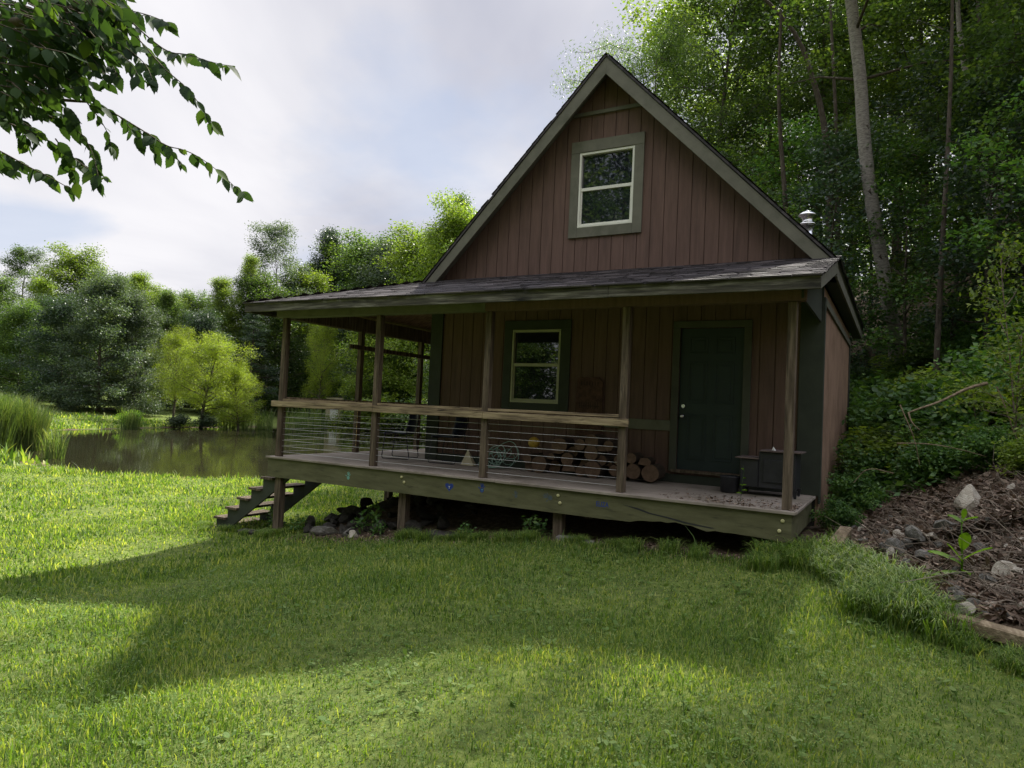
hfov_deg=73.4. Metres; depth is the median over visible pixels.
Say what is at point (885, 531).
rock
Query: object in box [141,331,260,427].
willow tree
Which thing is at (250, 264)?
tree
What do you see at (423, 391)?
tree
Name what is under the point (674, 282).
cabin
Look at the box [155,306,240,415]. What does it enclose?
tree
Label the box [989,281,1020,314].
shrub
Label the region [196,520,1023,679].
long grass
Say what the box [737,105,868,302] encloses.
sapling
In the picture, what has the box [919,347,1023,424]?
shrub
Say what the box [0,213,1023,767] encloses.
ground
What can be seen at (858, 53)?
pale barked tree
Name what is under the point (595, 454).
log
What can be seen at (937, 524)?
rock
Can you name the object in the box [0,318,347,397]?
woods
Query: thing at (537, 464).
log
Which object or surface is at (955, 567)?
rock
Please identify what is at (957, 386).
sapling
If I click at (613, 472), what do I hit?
log
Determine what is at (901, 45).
forest tree
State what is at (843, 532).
landscape timber
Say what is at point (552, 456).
log
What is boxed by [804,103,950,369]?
sapling
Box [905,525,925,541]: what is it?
rock
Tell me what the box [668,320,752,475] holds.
door
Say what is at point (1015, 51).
sapling
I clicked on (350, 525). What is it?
rock
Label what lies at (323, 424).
reed clump
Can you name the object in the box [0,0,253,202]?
elm tree
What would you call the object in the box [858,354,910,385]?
shrub
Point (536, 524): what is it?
weed plant
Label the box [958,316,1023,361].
shrub
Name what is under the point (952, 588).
rock
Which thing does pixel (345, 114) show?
sky
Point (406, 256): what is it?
tree
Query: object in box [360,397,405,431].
shrub
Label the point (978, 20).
woodland tree
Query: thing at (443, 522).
rock
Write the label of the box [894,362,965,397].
shrub
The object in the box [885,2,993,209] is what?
forest tree
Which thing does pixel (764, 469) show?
grill
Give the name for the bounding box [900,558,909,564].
rock
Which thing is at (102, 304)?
tree
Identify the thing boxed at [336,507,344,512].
rock
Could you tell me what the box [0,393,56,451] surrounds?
reed clump
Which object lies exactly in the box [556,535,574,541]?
stone slab
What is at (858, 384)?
shrub
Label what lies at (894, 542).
rock
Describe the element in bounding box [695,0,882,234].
forest tree
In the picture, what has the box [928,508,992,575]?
broad leaf plant
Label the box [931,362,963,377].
shrub
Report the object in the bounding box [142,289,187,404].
tree
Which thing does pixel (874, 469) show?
fallen branch
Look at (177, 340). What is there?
willow tree
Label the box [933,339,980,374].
shrub
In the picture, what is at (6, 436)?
reed clump
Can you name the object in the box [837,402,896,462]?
shrub
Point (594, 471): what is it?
log
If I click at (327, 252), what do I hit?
tree
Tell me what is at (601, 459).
log
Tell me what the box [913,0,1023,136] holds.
forest tree
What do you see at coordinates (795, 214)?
sapling
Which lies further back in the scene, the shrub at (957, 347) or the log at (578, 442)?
the shrub at (957, 347)
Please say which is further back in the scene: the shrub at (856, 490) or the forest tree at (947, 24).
the forest tree at (947, 24)
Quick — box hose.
[478,441,518,467]
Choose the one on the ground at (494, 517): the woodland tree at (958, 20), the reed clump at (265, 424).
the woodland tree at (958, 20)
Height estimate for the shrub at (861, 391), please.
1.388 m
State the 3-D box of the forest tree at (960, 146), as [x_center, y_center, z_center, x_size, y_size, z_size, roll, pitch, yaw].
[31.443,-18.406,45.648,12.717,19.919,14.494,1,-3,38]
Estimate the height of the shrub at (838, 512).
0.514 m
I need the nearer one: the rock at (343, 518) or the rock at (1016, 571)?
the rock at (1016, 571)
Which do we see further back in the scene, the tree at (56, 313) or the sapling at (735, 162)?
the tree at (56, 313)
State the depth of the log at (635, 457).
9.66 m
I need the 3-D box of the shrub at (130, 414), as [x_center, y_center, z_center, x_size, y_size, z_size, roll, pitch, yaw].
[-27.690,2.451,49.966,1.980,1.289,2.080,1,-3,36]
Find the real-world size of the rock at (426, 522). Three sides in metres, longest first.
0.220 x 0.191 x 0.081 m
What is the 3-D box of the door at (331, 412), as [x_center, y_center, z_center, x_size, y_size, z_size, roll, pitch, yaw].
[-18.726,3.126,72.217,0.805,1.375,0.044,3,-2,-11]
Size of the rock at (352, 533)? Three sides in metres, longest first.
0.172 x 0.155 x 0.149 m
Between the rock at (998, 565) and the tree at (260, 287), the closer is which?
the rock at (998, 565)
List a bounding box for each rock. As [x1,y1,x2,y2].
[303,523,313,532]
[304,515,315,525]
[309,526,338,535]
[323,522,337,528]
[324,513,336,521]
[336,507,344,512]
[338,513,347,522]
[339,524,347,533]
[342,505,355,520]
[346,520,359,528]
[346,528,359,534]
[347,505,361,514]
[349,530,357,537]
[359,510,370,515]
[360,497,372,506]
[363,517,375,527]
[387,497,398,505]
[388,522,396,529]
[405,520,420,530]
[421,520,433,525]
[426,497,438,503]
[436,515,449,528]
[878,542,885,550]
[880,529,888,533]
[885,538,905,552]
[885,547,895,556]
[893,529,903,538]
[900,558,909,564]
[901,538,912,547]
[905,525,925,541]
[915,549,932,558]
[925,532,937,538]
[933,519,955,529]
[946,585,964,593]
[951,566,964,574]
[954,484,982,512]
[954,590,965,601]
[958,602,976,615]
[966,598,982,605]
[972,542,987,551]
[979,573,993,580]
[986,575,996,582]
[991,560,1016,580]
[1006,483,1014,492]
[1011,566,1023,574]
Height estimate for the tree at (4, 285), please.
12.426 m
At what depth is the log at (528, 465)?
10.50 m
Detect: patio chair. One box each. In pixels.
[381,414,418,459]
[428,417,468,463]
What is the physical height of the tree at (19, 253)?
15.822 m
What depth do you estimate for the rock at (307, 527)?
10.88 m
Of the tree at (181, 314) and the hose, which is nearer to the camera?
the hose
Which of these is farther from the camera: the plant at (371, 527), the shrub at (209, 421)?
the shrub at (209, 421)
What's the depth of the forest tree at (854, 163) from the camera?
39.67 m
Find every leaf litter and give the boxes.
[291,528,783,565]
[637,489,800,510]
[814,462,1023,625]
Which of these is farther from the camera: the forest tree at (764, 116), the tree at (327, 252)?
the tree at (327, 252)
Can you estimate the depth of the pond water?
33.56 m
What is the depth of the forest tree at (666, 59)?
25.64 m
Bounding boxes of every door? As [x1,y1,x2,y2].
[330,409,337,419]
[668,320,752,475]
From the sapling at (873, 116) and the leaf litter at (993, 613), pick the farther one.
the sapling at (873, 116)
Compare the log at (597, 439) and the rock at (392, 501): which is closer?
the log at (597, 439)
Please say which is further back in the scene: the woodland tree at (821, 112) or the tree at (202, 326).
the tree at (202, 326)
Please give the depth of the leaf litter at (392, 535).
8.53 m
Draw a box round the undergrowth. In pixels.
[841,272,1023,511]
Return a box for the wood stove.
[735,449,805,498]
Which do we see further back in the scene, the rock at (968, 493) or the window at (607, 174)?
the window at (607, 174)
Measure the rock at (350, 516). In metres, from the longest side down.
0.286 x 0.258 x 0.217 m
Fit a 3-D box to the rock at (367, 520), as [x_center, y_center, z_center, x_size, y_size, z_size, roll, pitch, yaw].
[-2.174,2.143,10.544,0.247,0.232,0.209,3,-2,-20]
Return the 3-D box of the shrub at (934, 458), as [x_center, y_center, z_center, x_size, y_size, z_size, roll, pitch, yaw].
[5.688,1.038,9.200,1.135,0.856,1.023,4,-2,-33]
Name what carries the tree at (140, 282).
on the ground at (494, 517)
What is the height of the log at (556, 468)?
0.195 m
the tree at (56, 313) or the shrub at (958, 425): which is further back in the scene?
the tree at (56, 313)
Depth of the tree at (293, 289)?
83.77 m
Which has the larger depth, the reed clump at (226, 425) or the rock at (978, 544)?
the reed clump at (226, 425)
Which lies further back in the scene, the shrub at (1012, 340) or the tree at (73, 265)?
the tree at (73, 265)
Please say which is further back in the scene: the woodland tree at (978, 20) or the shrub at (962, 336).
the woodland tree at (978, 20)
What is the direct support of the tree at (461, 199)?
on the ground at (494, 517)
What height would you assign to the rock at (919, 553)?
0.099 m
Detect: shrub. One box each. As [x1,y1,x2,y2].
[114,409,145,423]
[163,411,198,427]
[189,412,222,428]
[338,411,380,429]
[344,392,406,432]
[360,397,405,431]
[385,397,426,433]
[809,494,866,528]
[825,467,898,515]
[828,435,914,491]
[833,424,940,481]
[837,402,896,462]
[841,421,953,468]
[845,383,894,443]
[848,393,892,436]
[849,370,908,408]
[849,378,909,407]
[849,379,884,415]
[850,364,877,385]
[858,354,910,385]
[858,363,1023,448]
[867,419,960,467]
[875,366,943,399]
[880,337,967,380]
[882,361,1023,426]
[883,429,972,483]
[886,414,1007,428]
[887,394,1002,448]
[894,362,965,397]
[907,369,941,388]
[912,325,981,363]
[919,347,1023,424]
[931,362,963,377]
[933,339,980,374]
[941,306,999,337]
[946,351,1011,389]
[948,333,1023,379]
[948,418,1021,471]
[949,349,1023,402]
[951,318,1016,355]
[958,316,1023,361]
[974,338,1022,359]
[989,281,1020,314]
[989,426,1023,477]
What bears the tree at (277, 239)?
on the ground at (494, 517)
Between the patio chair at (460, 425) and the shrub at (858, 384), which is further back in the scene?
the shrub at (858, 384)
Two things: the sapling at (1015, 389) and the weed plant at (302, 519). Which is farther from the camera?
the weed plant at (302, 519)
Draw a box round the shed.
[325,396,343,423]
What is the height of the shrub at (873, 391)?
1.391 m
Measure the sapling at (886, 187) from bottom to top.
6.958 m
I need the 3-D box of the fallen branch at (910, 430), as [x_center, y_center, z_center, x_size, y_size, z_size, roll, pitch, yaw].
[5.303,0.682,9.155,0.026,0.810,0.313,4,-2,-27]
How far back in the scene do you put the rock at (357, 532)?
10.28 m
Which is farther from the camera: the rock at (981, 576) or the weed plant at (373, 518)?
the weed plant at (373, 518)
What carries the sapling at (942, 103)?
on the ground at (494, 517)
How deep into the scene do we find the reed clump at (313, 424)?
59.89 m
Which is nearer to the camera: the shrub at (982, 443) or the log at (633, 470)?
the shrub at (982, 443)
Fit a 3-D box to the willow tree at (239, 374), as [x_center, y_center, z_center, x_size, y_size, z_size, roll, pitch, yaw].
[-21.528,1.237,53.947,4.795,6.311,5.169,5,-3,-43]
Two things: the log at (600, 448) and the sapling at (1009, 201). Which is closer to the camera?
the log at (600, 448)
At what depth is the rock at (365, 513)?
10.84 m
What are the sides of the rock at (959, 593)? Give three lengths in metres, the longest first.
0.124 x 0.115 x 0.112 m
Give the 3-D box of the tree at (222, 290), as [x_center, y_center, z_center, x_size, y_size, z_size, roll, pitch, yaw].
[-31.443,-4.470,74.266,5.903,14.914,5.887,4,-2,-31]
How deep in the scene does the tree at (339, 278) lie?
95.69 m
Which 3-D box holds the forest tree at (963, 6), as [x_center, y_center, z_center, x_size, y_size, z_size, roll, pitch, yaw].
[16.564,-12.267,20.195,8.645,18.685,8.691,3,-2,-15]
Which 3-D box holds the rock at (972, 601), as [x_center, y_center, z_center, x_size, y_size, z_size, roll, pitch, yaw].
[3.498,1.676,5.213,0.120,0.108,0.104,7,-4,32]
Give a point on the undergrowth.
(899, 485)
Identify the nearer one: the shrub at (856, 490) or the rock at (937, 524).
the rock at (937, 524)
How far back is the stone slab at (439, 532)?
9.53 m
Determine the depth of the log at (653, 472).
9.50 m
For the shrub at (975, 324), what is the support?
on the ground at (494, 517)
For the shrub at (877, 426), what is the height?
1.189 m
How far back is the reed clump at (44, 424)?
27.75 m
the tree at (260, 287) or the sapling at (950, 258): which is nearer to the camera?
the sapling at (950, 258)
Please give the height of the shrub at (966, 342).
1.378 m
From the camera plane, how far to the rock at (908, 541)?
6.70 m
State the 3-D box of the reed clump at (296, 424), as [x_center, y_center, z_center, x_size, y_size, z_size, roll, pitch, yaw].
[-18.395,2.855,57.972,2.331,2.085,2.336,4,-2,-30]
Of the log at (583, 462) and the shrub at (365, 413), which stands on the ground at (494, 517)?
the shrub at (365, 413)
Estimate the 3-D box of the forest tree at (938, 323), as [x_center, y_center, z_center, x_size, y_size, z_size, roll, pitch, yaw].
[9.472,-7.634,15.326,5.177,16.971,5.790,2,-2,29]
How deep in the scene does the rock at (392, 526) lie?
10.14 m
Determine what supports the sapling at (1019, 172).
on the ground at (494, 517)
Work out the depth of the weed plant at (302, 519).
11.07 m
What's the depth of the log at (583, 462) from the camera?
10.15 m
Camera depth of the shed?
72.24 m
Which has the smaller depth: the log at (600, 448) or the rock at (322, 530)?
the log at (600, 448)
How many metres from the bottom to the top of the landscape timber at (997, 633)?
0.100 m
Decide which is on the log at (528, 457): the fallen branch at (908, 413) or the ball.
the ball
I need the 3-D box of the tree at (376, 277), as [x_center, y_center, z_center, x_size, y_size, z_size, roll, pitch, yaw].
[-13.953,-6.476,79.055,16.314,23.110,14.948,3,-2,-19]
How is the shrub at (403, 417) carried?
on the ground at (494, 517)
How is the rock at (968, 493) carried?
on the ground at (494, 517)
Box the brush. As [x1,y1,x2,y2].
[818,404,1023,610]
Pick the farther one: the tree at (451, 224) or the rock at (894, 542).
the tree at (451, 224)
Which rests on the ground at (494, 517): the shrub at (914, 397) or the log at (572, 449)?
the shrub at (914, 397)
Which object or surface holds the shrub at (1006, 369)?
on the ground at (494, 517)
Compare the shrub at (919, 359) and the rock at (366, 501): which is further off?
the shrub at (919, 359)
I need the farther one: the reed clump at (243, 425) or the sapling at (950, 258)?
the reed clump at (243, 425)
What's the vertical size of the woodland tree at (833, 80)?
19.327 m
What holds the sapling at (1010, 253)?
on the ground at (494, 517)
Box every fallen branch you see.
[854,469,892,481]
[897,443,986,456]
[899,405,919,464]
[907,412,919,429]
[909,382,987,412]
[996,386,1016,438]
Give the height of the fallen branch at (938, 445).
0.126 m
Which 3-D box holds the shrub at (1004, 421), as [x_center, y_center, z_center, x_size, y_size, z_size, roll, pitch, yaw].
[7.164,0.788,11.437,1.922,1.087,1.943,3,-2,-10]
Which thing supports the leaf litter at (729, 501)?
on the cabin
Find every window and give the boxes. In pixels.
[501,319,571,411]
[568,131,645,238]
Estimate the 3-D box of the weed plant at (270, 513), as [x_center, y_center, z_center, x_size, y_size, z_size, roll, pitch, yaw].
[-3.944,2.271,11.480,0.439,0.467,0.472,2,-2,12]
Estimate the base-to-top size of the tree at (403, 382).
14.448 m
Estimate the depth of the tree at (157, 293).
74.31 m
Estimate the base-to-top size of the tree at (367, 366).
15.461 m
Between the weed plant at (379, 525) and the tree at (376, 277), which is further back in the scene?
the tree at (376, 277)
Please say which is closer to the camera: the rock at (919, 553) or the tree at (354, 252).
the rock at (919, 553)
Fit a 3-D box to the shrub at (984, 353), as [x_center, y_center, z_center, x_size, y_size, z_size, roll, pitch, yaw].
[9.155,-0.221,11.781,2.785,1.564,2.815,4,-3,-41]
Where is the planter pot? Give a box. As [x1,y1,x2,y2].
[720,475,739,492]
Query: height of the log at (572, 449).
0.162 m
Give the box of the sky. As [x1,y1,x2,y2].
[0,0,1014,388]
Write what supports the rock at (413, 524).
on the ground at (494, 517)
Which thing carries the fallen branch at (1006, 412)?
hanging from the sapling at (1015, 413)
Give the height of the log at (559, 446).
0.232 m
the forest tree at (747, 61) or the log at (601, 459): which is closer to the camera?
the log at (601, 459)
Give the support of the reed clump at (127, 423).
on the ground at (494, 517)
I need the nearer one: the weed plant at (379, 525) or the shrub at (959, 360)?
the weed plant at (379, 525)
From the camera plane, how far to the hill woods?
42.31 m
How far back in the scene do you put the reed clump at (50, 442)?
25.12 m
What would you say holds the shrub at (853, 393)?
on the ground at (494, 517)
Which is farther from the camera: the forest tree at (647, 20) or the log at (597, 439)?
the forest tree at (647, 20)
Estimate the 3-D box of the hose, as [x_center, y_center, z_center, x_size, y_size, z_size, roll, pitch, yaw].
[-0.235,1.098,10.800,0.778,0.427,0.340,2,-2,29]
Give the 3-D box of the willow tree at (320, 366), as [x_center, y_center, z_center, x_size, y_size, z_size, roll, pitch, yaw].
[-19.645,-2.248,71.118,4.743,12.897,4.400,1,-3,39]
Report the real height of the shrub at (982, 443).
0.770 m
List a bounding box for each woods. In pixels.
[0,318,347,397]
[823,173,1015,281]
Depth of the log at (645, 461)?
9.55 m
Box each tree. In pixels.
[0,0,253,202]
[0,243,68,347]
[0,272,28,392]
[0,293,108,408]
[0,298,62,402]
[3,276,68,386]
[4,240,119,399]
[28,263,160,416]
[81,286,183,415]
[85,273,143,397]
[96,281,201,402]
[114,270,160,393]
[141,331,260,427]
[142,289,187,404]
[142,325,204,415]
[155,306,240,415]
[160,310,202,397]
[175,288,216,402]
[192,296,269,404]
[195,275,248,402]
[197,268,329,413]
[207,361,266,428]
[218,313,279,416]
[227,251,263,396]
[240,220,318,392]
[255,261,348,409]
[257,286,321,411]
[266,234,374,395]
[290,261,327,393]
[292,226,397,414]
[300,324,343,412]
[304,224,350,390]
[307,239,374,396]
[317,223,412,399]
[321,330,427,427]
[344,219,437,426]
[346,335,426,402]
[364,185,476,430]
[372,342,429,402]
[390,241,453,431]
[429,188,477,264]
[550,6,782,169]
[575,0,797,174]
[634,0,821,191]
[670,0,787,211]
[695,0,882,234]
[703,0,832,251]
[707,55,803,201]
[719,0,929,239]
[756,0,1013,365]
[757,3,940,279]
[770,0,978,276]
[784,0,839,252]
[829,0,994,262]
[858,0,989,305]
[865,0,1022,245]
[873,0,969,376]
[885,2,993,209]
[901,0,1023,126]
[903,14,1022,208]
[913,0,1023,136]
[924,0,1022,170]
[976,0,979,23]
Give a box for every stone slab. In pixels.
[237,528,257,534]
[425,530,459,538]
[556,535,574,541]
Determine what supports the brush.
on the ground at (494, 517)
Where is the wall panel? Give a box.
[575,377,603,434]
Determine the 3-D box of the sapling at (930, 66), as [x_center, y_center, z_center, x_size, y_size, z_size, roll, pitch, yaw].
[14.791,-6.937,23.433,6.184,9.823,5.188,2,-2,12]
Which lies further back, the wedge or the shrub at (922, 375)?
the shrub at (922, 375)
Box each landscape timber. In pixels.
[830,526,851,546]
[928,607,1023,649]
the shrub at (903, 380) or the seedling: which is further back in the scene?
the shrub at (903, 380)
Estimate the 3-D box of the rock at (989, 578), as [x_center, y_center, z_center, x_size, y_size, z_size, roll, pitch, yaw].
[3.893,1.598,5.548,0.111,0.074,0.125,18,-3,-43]
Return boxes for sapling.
[705,137,822,213]
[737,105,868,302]
[752,177,854,242]
[768,116,924,379]
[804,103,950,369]
[835,130,1000,379]
[844,53,1023,344]
[852,28,1021,312]
[902,59,1023,349]
[907,0,1023,319]
[921,6,1023,286]
[933,305,1023,446]
[935,52,1023,317]
[938,374,1004,427]
[952,227,1023,426]
[955,363,1023,457]
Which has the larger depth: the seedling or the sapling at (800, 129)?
the sapling at (800, 129)
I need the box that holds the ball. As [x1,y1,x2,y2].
[528,437,539,448]
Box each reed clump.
[0,390,39,452]
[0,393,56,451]
[14,404,60,451]
[37,425,76,458]
[117,407,140,428]
[127,412,144,428]
[216,407,240,428]
[231,406,255,428]
[255,409,275,429]
[285,408,304,429]
[298,408,322,429]
[311,409,330,427]
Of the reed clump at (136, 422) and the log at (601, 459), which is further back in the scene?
the reed clump at (136, 422)
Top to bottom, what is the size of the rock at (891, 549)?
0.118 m
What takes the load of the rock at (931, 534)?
on the ground at (494, 517)
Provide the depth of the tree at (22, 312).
58.13 m
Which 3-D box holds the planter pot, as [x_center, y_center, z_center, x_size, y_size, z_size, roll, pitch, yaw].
[2.810,1.291,8.868,0.250,0.217,0.246,2,-2,29]
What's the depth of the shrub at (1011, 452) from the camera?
7.49 m
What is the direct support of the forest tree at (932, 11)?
on the ground at (494, 517)
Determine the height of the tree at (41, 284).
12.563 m
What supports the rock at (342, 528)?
on the ground at (494, 517)
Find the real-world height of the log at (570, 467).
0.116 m
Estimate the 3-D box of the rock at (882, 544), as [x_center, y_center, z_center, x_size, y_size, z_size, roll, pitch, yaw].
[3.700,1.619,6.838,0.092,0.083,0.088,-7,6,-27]
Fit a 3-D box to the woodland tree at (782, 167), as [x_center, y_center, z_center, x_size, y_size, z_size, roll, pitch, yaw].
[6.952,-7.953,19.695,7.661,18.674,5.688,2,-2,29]
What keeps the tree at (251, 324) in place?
on the ground at (494, 517)
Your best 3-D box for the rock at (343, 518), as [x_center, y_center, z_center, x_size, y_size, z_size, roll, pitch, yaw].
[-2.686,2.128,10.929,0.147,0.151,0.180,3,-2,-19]
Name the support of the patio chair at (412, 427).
on the cabin
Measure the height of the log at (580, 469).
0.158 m
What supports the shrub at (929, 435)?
on the ground at (494, 517)
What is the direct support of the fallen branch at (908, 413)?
on the shrub at (934, 458)
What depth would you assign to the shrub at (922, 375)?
14.88 m
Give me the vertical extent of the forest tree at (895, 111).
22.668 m
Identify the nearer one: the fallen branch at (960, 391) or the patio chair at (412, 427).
the fallen branch at (960, 391)
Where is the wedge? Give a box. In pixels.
[461,450,476,465]
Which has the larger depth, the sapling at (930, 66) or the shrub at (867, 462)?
the sapling at (930, 66)
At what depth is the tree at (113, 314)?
74.56 m
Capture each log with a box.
[523,453,543,462]
[525,463,533,470]
[531,456,552,472]
[547,453,562,459]
[549,460,563,472]
[552,437,574,453]
[561,452,582,464]
[562,463,579,470]
[568,446,584,456]
[574,439,586,449]
[575,465,585,475]
[579,458,589,464]
[584,445,607,460]
[585,434,607,446]
[585,461,607,477]
[597,446,605,450]
[597,454,613,465]
[603,440,617,450]
[609,465,627,475]
[626,463,644,478]
[627,452,643,463]
[638,457,655,465]
[641,463,665,481]
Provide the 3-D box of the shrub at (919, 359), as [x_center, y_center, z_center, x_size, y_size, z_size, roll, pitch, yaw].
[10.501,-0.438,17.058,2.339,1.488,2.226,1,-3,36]
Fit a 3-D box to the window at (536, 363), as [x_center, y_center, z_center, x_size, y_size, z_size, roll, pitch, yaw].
[0.400,-0.289,11.078,1.200,1.475,0.097,2,-2,29]
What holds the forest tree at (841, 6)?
on the ground at (494, 517)
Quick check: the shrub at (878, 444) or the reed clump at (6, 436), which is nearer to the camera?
the shrub at (878, 444)
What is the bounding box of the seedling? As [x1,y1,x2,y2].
[736,465,746,501]
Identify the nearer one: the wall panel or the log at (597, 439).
the log at (597, 439)
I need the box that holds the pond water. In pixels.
[8,425,425,477]
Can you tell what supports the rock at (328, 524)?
on the ground at (494, 517)
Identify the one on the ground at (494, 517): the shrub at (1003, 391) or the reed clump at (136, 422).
the shrub at (1003, 391)
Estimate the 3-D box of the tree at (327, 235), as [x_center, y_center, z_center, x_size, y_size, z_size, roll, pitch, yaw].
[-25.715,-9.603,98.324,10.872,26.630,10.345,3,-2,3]
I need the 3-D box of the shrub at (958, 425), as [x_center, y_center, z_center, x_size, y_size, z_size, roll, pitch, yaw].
[6.607,0.761,10.529,1.535,1.199,1.518,1,-3,41]
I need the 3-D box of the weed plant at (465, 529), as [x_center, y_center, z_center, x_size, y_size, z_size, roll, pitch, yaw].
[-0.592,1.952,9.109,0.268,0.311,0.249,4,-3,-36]
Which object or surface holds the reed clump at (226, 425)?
in the pond water
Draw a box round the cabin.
[210,52,864,546]
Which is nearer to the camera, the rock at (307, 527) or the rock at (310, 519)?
the rock at (307, 527)
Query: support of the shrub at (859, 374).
on the ground at (494, 517)
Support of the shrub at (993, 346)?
on the ground at (494, 517)
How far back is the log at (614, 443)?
9.84 m
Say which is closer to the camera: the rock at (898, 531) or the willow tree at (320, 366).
the rock at (898, 531)
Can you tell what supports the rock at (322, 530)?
on the ground at (494, 517)
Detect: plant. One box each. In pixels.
[264,505,290,527]
[284,514,308,530]
[350,500,384,534]
[367,516,387,535]
[368,520,383,534]
[459,520,476,536]
[521,515,551,536]
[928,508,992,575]
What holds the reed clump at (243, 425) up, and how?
in the pond water
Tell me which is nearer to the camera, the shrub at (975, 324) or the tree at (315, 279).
the shrub at (975, 324)
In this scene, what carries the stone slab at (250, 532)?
on the ground at (494, 517)
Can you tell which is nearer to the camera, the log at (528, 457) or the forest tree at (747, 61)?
the log at (528, 457)
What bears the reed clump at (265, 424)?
in the pond water
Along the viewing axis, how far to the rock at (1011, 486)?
7.03 m
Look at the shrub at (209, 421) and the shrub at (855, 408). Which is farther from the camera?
the shrub at (209, 421)
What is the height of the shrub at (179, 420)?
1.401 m
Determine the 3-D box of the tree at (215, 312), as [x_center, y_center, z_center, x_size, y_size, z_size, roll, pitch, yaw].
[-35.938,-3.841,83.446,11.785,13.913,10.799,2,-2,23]
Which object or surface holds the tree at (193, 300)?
on the ground at (494, 517)
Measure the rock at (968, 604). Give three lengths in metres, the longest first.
0.116 x 0.105 x 0.105 m
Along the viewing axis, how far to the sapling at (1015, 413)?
8.38 m
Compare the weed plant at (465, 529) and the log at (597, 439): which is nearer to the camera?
the weed plant at (465, 529)
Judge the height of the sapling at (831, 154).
8.595 m
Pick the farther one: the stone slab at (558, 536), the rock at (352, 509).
the rock at (352, 509)
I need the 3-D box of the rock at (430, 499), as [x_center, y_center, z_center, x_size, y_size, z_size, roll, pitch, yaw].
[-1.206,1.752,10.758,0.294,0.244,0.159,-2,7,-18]
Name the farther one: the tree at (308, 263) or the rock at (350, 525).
the tree at (308, 263)
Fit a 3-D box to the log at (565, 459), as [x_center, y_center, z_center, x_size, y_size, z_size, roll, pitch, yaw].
[0.901,1.119,10.322,0.194,0.192,0.394,2,-2,27]
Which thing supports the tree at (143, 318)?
on the ground at (494, 517)
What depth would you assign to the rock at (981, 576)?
5.61 m
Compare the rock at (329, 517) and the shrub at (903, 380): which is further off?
the shrub at (903, 380)
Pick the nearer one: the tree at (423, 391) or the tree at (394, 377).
the tree at (423, 391)

